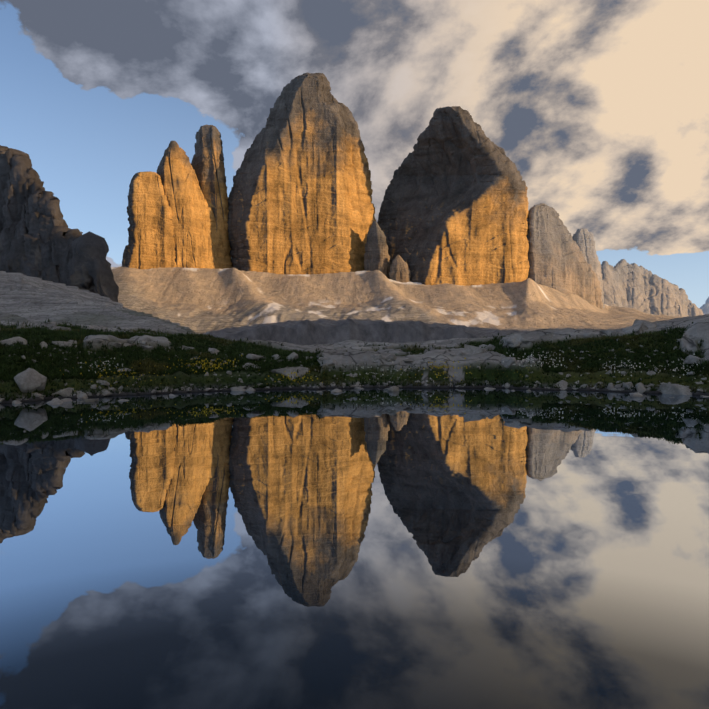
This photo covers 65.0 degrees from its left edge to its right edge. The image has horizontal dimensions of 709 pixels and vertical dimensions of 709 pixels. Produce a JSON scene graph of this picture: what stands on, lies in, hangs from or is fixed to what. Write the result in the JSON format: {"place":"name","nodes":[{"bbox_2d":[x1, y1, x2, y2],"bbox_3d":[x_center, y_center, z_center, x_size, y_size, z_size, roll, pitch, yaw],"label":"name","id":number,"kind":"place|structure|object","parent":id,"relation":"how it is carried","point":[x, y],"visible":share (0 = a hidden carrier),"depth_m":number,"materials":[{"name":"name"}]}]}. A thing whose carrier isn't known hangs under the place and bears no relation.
{"place":"outdoors","nodes":[
{"label":"outdoors","id":0,"kind":"place"},
{"bbox_2d":[0,388,708,708],"bbox_3d":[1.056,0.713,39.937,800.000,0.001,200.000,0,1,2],"label":"lake water","id":1,"kind":"structure","parent":0,"point":[431,548],"depth_m":4.17,"materials":[{"name":"liquid"}]},
{"bbox_2d":[0,266,708,403],"bbox_3d":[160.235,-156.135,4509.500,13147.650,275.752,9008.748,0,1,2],"label":"terrain","id":2,"kind":"structure","parent":0,"point":[336,314],"depth_m":215.63,"materials":[{"name":"beige stone"}]},
{"bbox_2d":[0,145,118,301],"bbox_3d":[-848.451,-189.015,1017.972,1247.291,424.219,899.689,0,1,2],"label":"mountain rock","id":3,"kind":"object","parent":2,"relation":"on","point":[39,238],"visible":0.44,"depth_m":731.17,"materials":[{"name":"grey stone"}]},
{"bbox_2d":[122,171,176,269],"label":"rock tower","id":4,"kind":"structure","parent":2,"relation":"on","point":[151,242],"depth_m":1403.55,"materials":[{"name":"brown stone"}]},
{"bbox_2d":[157,141,231,268],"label":"rock spire","id":5,"kind":"structure","parent":2,"relation":"on","point":[198,238],"depth_m":1433.78,"materials":[{"name":"brown stone"}]},
{"bbox_2d":[191,125,232,267],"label":"rock spire","id":6,"kind":"structure","parent":2,"relation":"on","point":[207,163],"depth_m":1484.86,"materials":[{"name":"stone"}]},
{"bbox_2d":[227,73,375,274],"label":"rock peak","id":7,"kind":"structure","parent":2,"relation":"on","point":[299,200],"depth_m":1426.19,"materials":[{"name":"brown stone"}]},
{"bbox_2d":[0,318,708,400],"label":"meadow grass","id":8,"kind":"structure","parent":2,"relation":"on","point":[48,369],"depth_m":19.16,"materials":[{"name":"green plant"}]},
{"bbox_2d":[0,318,708,404],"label":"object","id":9,"kind":"object","parent":2,"relation":"on","point":[31,380],"visible":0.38,"depth_m":18.75,"materials":[{"name":"stone"}]},
{"bbox_2d":[364,221,389,278],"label":"rock pinnacle","id":10,"kind":"object","parent":2,"relation":"on","point":[376,256],"visible":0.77,"depth_m":1414.31,"materials":[{"name":"grey stone"}]},
{"bbox_2d":[389,255,410,282],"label":"rock pinnacle","id":11,"kind":"object","parent":2,"relation":"on","point":[400,271],"visible":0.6,"depth_m":1389.41,"materials":[{"name":"grey stone"}]},
{"bbox_2d":[377,106,529,285],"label":"rock peak","id":12,"kind":"structure","parent":2,"relation":"on","point":[454,208],"depth_m":1400.31,"materials":[{"name":"stone"}]},
{"bbox_2d":[526,203,602,308],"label":"rock peak","id":13,"kind":"structure","parent":2,"relation":"on","point":[557,260],"depth_m":1467.85,"materials":[{"name":"grey stone"}]},
{"bbox_2d":[572,228,604,308],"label":"rock spire","id":14,"kind":"structure","parent":2,"relation":"on","point":[584,239],"depth_m":1547.26,"materials":[{"name":"grey stone"}]},
{"bbox_2d":[601,259,703,316],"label":"ridge rock","id":15,"kind":"object","parent":2,"relation":"on","point":[634,286],"visible":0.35,"depth_m":1888.35,"materials":[{"name":"grey stone"}]},
{"bbox_2d":[0,0,708,307],"label":"sky","id":16,"kind":"structure","parent":0,"point":[600,107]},
{"bbox_2d":[700,297,708,313],"bbox_3d":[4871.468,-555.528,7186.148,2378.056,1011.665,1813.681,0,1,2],"label":"mountain rock","id":17,"kind":"object","parent":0,"point":[704,308],"depth_m":6728.94,"materials":[{"name":"grey stone"}]}
]}

